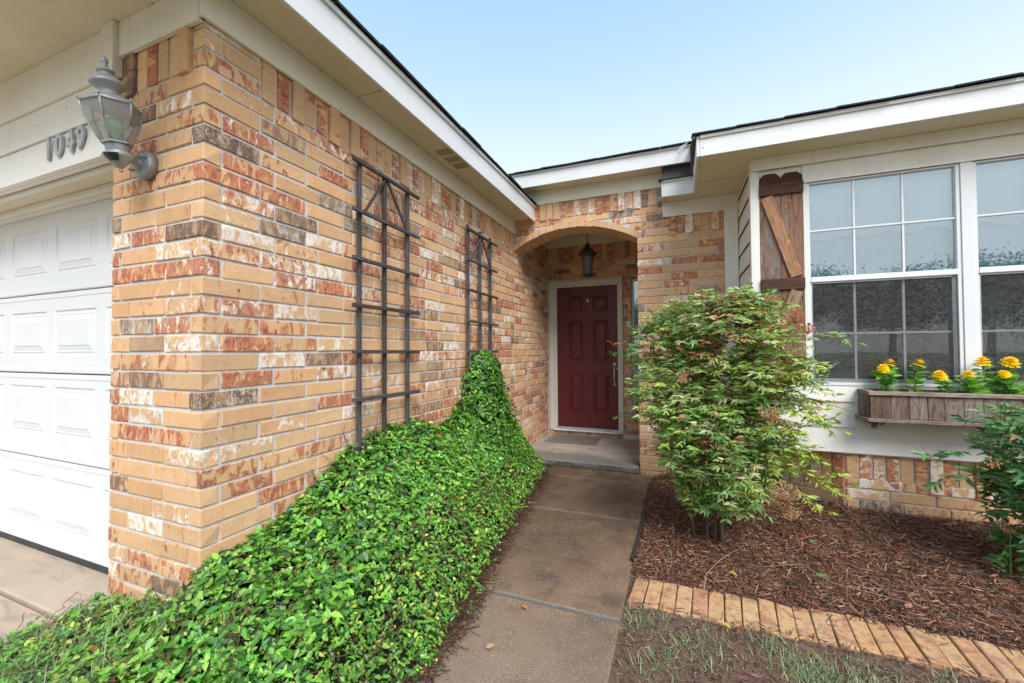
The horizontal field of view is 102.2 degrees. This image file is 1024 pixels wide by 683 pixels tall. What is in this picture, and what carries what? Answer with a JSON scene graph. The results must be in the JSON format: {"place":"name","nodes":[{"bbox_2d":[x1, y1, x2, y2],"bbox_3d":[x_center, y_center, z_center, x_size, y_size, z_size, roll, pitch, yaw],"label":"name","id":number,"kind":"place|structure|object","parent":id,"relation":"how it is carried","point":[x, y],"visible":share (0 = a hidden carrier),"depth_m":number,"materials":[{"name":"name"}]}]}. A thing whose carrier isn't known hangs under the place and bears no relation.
{"place":"outdoors","nodes":[
{"label":"outdoors","id":0,"kind":"place"},
{"bbox_2d":[0,537,109,646],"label":"driveway","id":1,"kind":"structure","parent":0,"point":[34,583],"depth_m":2.19,"materials":[{"name":"concrete"}]},
{"bbox_2d":[0,197,114,574],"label":"garage door","id":2,"kind":"structure","parent":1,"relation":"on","point":[56,286],"depth_m":2.53,"materials":[{"name":"white metal"}]},
{"bbox_2d":[0,450,111,567],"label":"door panel","id":3,"kind":"structure","parent":2,"relation":"in","point":[63,506],"depth_m":2.51,"materials":[{"name":"white metal"}]},
{"bbox_2d":[0,372,112,468],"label":"door panel","id":4,"kind":"structure","parent":2,"relation":"in","point":[62,417],"depth_m":2.53,"materials":[{"name":"white metal"}]},
{"bbox_2d":[0,287,113,374],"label":"door panel","id":5,"kind":"structure","parent":2,"relation":"in","point":[65,332],"depth_m":2.54,"materials":[{"name":"white metal"}]},
{"bbox_2d":[0,197,114,298],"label":"door panel","id":6,"kind":"structure","parent":2,"relation":"in","point":[70,249],"depth_m":2.56,"materials":[{"name":"white metal"}]},
{"bbox_2d":[18,467,1023,682],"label":"ground","id":7,"kind":"structure","parent":0,"point":[658,677],"depth_m":1.95,"materials":[{"name":"soil"}]},
{"bbox_2d":[0,587,166,682],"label":"grass","id":8,"kind":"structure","parent":7,"relation":"on","point":[54,659],"depth_m":1.60,"materials":[{"name":"green plant"}]},
{"bbox_2d":[107,26,221,612],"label":"brick wall","id":9,"kind":"structure","parent":7,"relation":"on","point":[149,534],"depth_m":1.77,"materials":[{"name":"brick"}]},
{"bbox_2d":[74,56,157,180],"bbox_3d":[-1.599,-0.910,1.682,0.196,0.449,0.250,-1,-1,22],"label":"wall lamp","id":10,"kind":"object","parent":9,"relation":"attached to","point":[109,86],"visible":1,"depth_m":1.65,"materials":[{"name":"grey metal"}]},
{"bbox_2d":[103,152,118,160],"bbox_3d":[-1.585,-0.734,1.636,0.054,0.027,0.028,0,-1,-9],"label":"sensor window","id":11,"kind":"structure","parent":10,"relation":"in","point":[110,155],"depth_m":1.63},
{"bbox_2d":[0,362,556,682],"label":"ground cover","id":12,"kind":"object","parent":7,"relation":"on","point":[366,565],"visible":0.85,"depth_m":1.80,"materials":[{"name":"green plant"}]},
{"bbox_2d":[182,20,548,588],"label":"brick wall","id":13,"kind":"structure","parent":7,"relation":"on","point":[282,323],"depth_m":2.11,"materials":[{"name":"brick"}]},
{"bbox_2d":[0,0,537,233],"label":"roof","id":14,"kind":"structure","parent":13,"relation":"on","point":[341,59],"depth_m":2.10,"materials":[{"name":"paint"}]},
{"bbox_2d":[0,20,122,224],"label":"garage header","id":15,"kind":"object","parent":14,"relation":"attached to","point":[39,104],"visible":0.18,"depth_m":2.13,"materials":[{"name":"paint"}]},
{"bbox_2d":[46,125,85,160],"bbox_3d":[-2.165,-0.964,2.005,0.337,0.116,0.010,-1,-1,22],"label":"house number","id":16,"kind":"object","parent":15,"relation":"attached to","point":[70,141],"visible":1,"depth_m":1.99,"materials":[{"name":"silver metal"}]},
{"bbox_2d":[351,155,419,453],"bbox_3d":[-0.798,0.120,2.659,0.047,2.403,0.648,-1,-1,22],"label":"trellis","id":17,"kind":"object","parent":13,"relation":"attached to","point":[358,304],"visible":0.87,"depth_m":2.63,"materials":[{"name":"brown wood"}]},
{"bbox_2d":[466,224,497,391],"bbox_3d":[-0.279,0.149,3.946,0.047,2.390,0.632,-1,-1,22],"label":"trellis","id":18,"kind":"object","parent":13,"relation":"attached to","point":[480,292],"visible":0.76,"depth_m":3.91,"materials":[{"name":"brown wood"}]},
{"bbox_2d":[320,349,530,484],"bbox_3d":[-0.345,0.667,3.286,0.493,1.288,2.553,-1,-1,22],"label":"vine","id":19,"kind":"object","parent":7,"relation":"on","point":[485,386],"visible":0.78,"depth_m":3.73,"materials":[{"name":"green plant"}]},
{"bbox_2d":[528,433,639,473],"bbox_3d":[1.677,1.430,4.855,2.998,0.242,1.373,-1,-1,22],"label":"porch","id":20,"kind":"object","parent":7,"relation":"on","point":[607,454],"visible":0.27,"depth_m":4.91,"materials":[{"name":"concrete"}]},
{"bbox_2d":[513,234,548,444],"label":"brick wall","id":21,"kind":"structure","parent":20,"relation":"on","point":[530,348],"depth_m":5.40,"materials":[{"name":"brick"}]},
{"bbox_2d":[547,241,639,439],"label":"brick wall","id":22,"kind":"structure","parent":7,"relation":"on","point":[619,259],"depth_m":5.75,"materials":[{"name":"brick"}]},
{"bbox_2d":[543,233,628,248],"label":"porch ceiling","id":23,"kind":"structure","parent":22,"relation":"attached to","point":[574,240],"depth_m":5.90,"materials":[{"name":"beige paint"}]},
{"bbox_2d":[578,234,596,276],"bbox_3d":[0.953,-1.180,5.215,0.232,0.715,0.232,-1,-1,22],"label":"hanging lantern","id":24,"kind":"object","parent":23,"relation":"hanging from","point":[587,253],"visible":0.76,"depth_m":5.15,"materials":[{"name":"metal"}]},
{"bbox_2d":[549,278,623,433],"bbox_3d":[1.052,0.203,5.892,1.040,2.143,0.130,-1,-1,22],"label":"front door","id":25,"kind":"structure","parent":22,"relation":"attached to","point":[586,374],"depth_m":5.90,"materials":[{"name":"red wood"}]},
{"bbox_2d":[632,278,639,412],"bbox_3d":[1.884,0.070,5.672,0.450,1.910,0.130,-1,-1,22],"label":"window","id":26,"kind":"structure","parent":22,"relation":"attached to","point":[635,312],"depth_m":5.74,"materials":[{"name":"white plastic"}]},
{"bbox_2d":[513,187,739,475],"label":"brick wall","id":27,"kind":"structure","parent":7,"relation":"on","point":[682,257],"depth_m":4.27,"materials":[{"name":"brick"}]},
{"bbox_2d":[508,141,691,205],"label":"roof","id":28,"kind":"structure","parent":27,"relation":"on","point":[637,170],"depth_m":4.34,"materials":[{"name":"paint"}]},
{"bbox_2d":[612,607,1007,682],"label":"bark debris","id":29,"kind":"object","parent":7,"relation":"on","point":[725,661],"visible":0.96,"depth_m":1.72,"materials":[{"name":"brown wood"}]},
{"bbox_2d":[625,472,1023,651],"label":"mulch","id":30,"kind":"object","parent":7,"relation":"on","point":[860,581],"visible":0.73,"depth_m":2.40,"materials":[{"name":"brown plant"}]},
{"bbox_2d":[630,502,648,562],"bbox_3d":[0.935,1.347,2.995,0.025,0.033,1.051,-1,-1,23],"label":"drip pipe","id":31,"kind":"object","parent":30,"relation":"on","point":[637,539],"visible":0.97,"depth_m":2.82,"materials":[{"name":"black plastic"}]},
{"bbox_2d":[703,546,743,592],"bbox_3d":[1.202,1.282,2.362,0.619,0.049,0.040,1,-2,-43],"label":"twig","id":32,"kind":"object","parent":30,"relation":"on","point":[713,566],"visible":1,"depth_m":2.32,"materials":[{"name":"grey wood"}]},
{"bbox_2d":[606,278,866,545],"bbox_3d":[1.357,0.473,2.747,1.197,1.777,1.316,0,-1,-34],"label":"nandina shrub","id":33,"kind":"object","parent":30,"relation":"on","point":[719,485],"visible":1,"depth_m":2.52,"materials":[{"name":"green plant"}]},
{"bbox_2d":[763,564,927,607],"bbox_3d":[1.713,1.250,2.176,0.666,0.019,0.127,-1,-1,35],"label":"twig","id":34,"kind":"object","parent":30,"relation":"on","point":[840,584],"visible":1,"depth_m":2.13,"materials":[{"name":"brown wood"}]},
{"bbox_2d":[910,400,1023,568],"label":"nandina shrub","id":35,"kind":"object","parent":30,"relation":"on","point":[1008,485],"visible":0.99,"depth_m":2.23,"materials":[{"name":"green plant"}]},
{"bbox_2d":[983,514,1023,578],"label":"sapling","id":36,"kind":"object","parent":30,"relation":"on","point":[1019,568],"visible":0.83,"depth_m":2.23,"materials":[{"name":"green plant"}]},
{"bbox_2d":[628,577,1023,682],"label":"brick edging","id":37,"kind":"object","parent":7,"relation":"on","point":[985,659],"visible":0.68,"depth_m":1.88,"materials":[{"name":"brick"}]},
{"bbox_2d":[628,570,1023,682],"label":"bark debris","id":38,"kind":"object","parent":7,"relation":"on","point":[901,624],"visible":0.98,"depth_m":1.92,"materials":[{"name":"brown wood"}]},
{"bbox_2d":[770,229,951,502],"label":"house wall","id":39,"kind":"structure","parent":7,"relation":"on","point":[817,499],"depth_m":3.29,"materials":[{"name":"beige brick"}]},
{"bbox_2d":[740,446,1022,525],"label":"brick wall","id":40,"kind":"structure","parent":7,"relation":"on","point":[885,484],"depth_m":2.95,"materials":[{"name":"brick"}]},
{"bbox_2d":[724,133,1023,464],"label":"bay wall","id":41,"kind":"structure","parent":40,"relation":"on","point":[901,440],"depth_m":2.98,"materials":[{"name":"white plastic"}]},
{"bbox_2d":[759,171,806,379],"bbox_3d":[2.086,-0.508,3.190,0.289,1.606,0.037,-1,-1,22],"label":"shutter","id":42,"kind":"object","parent":41,"relation":"attached to","point":[781,236],"visible":0.79,"depth_m":3.18,"materials":[{"name":"brown wood"}]},
{"bbox_2d":[658,72,1023,217],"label":"roof","id":43,"kind":"structure","parent":41,"relation":"on","point":[720,160],"depth_m":2.93,"materials":[{"name":"paint"}]},
{"bbox_2d":[806,163,964,387],"bbox_3d":[2.667,-0.445,3.007,0.881,1.538,0.079,-1,-1,22],"label":"window","id":44,"kind":"structure","parent":41,"relation":"attached to","point":[904,320],"depth_m":2.96,"materials":[{"name":"white plastic"}]},
{"bbox_2d":[809,170,949,240],"bbox_3d":[2.688,-0.993,3.059,0.840,0.446,0.006,-1,-1,22],"label":"valance","id":45,"kind":"object","parent":44,"relation":"attached to","point":[926,196],"visible":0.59,"depth_m":3.05,"materials":[{"name":"white fabric"}]},
{"bbox_2d":[810,227,950,276],"bbox_3d":[2.694,-0.851,3.069,0.840,0.740,0.004,-1,-1,22],"label":"window pane","id":46,"kind":"structure","parent":44,"relation":"attached to","point":[926,249],"depth_m":3.05,"materials":[{"name":"clear glass"}]},
{"bbox_2d":[855,388,1023,432],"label":"flower box","id":47,"kind":"object","parent":41,"relation":"attached to","point":[925,407],"visible":0.91,"depth_m":2.72,"materials":[{"name":"brown wood"}]},
{"bbox_2d":[871,359,901,391],"bbox_3d":[2.615,0.246,2.890,0.178,0.251,0.161,-1,-2,42],"label":"zinnia","id":48,"kind":"object","parent":47,"relation":"on","point":[885,380],"visible":0.98,"depth_m":2.88,"materials":[{"name":"green plant"}]},
{"bbox_2d":[901,359,926,391],"bbox_3d":[2.769,0.245,2.839,0.164,0.250,0.151,-1,-1,22],"label":"zinnia","id":49,"kind":"object","parent":47,"relation":"on","point":[918,380],"visible":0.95,"depth_m":2.84,"materials":[{"name":"green plant"}]},
{"bbox_2d":[928,370,961,392],"bbox_3d":[2.881,0.281,2.763,0.171,0.174,0.119,-1,-1,22],"label":"zinnia","id":50,"kind":"object","parent":47,"relation":"on","point":[941,376],"visible":0.91,"depth_m":2.76,"materials":[{"name":"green plant"}]},
{"bbox_2d":[955,370,989,393],"bbox_3d":[3.000,0.283,2.698,0.159,0.187,0.146,0,-1,-8],"label":"zinnia","id":51,"kind":"object","parent":47,"relation":"on","point":[971,385],"visible":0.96,"depth_m":2.70,"materials":[{"name":"green plant"}]},
{"bbox_2d":[971,357,1000,393],"bbox_3d":[3.091,0.232,2.698,0.146,0.269,0.112,0,-1,-12],"label":"zinnia","id":52,"kind":"object","parent":47,"relation":"on","point":[990,378],"visible":0.89,"depth_m":2.70,"materials":[{"name":"green plant"}]},
{"bbox_2d":[989,357,1023,394],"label":"zinnia","id":53,"kind":"object","parent":47,"relation":"on","point":[1006,387],"visible":0.91,"depth_m":2.64,"materials":[{"name":"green plant"}]},
{"bbox_2d":[972,155,1023,388],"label":"window","id":54,"kind":"structure","parent":41,"relation":"attached to","point":[1000,309],"depth_m":2.75,"materials":[{"name":"white plastic"}]},
{"bbox_2d":[976,160,1023,224],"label":"valance","id":55,"kind":"object","parent":54,"relation":"attached to","point":[1000,187],"visible":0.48,"depth_m":2.80,"materials":[{"name":"white fabric"}]},
{"bbox_2d":[978,221,1023,267],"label":"window pane","id":56,"kind":"structure","parent":54,"relation":"attached to","point":[1000,244],"depth_m":2.81,"materials":[{"name":"clear glass"}]},
{"bbox_2d":[402,465,650,682],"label":"path","id":57,"kind":"structure","parent":0,"point":[566,567],"depth_m":2.22,"materials":[{"name":"beige concrete"}]},
{"bbox_2d":[486,643,494,648],"bbox_3d":[-0.093,1.320,1.795,0.030,0.008,0.035,-1,-1,22],"label":"fallen leaf","id":58,"kind":"object","parent":57,"relation":"on","point":[490,645],"visible":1,"depth_m":1.80,"materials":[{"name":"beige plant"}]},
{"bbox_2d":[543,463,638,473],"bbox_3d":[0.832,1.367,4.447,1.054,0.036,0.089,-1,-1,22],"label":"moss","id":59,"kind":"object","parent":57,"relation":"on","point":[586,468],"visible":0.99,"depth_m":4.47,"materials":[{"name":"green plant"}]},
{"bbox_2d":[339,0,1023,173],"label":"sky","id":60,"kind":"structure","parent":0,"point":[537,84],"materials":[{"name":"blue"}]},
{"bbox_2d":[617,599,1004,682],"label":"grass","id":61,"kind":"structure","parent":0,"point":[809,672],"depth_m":1.70,"materials":[{"name":"green plant"}]}
]}

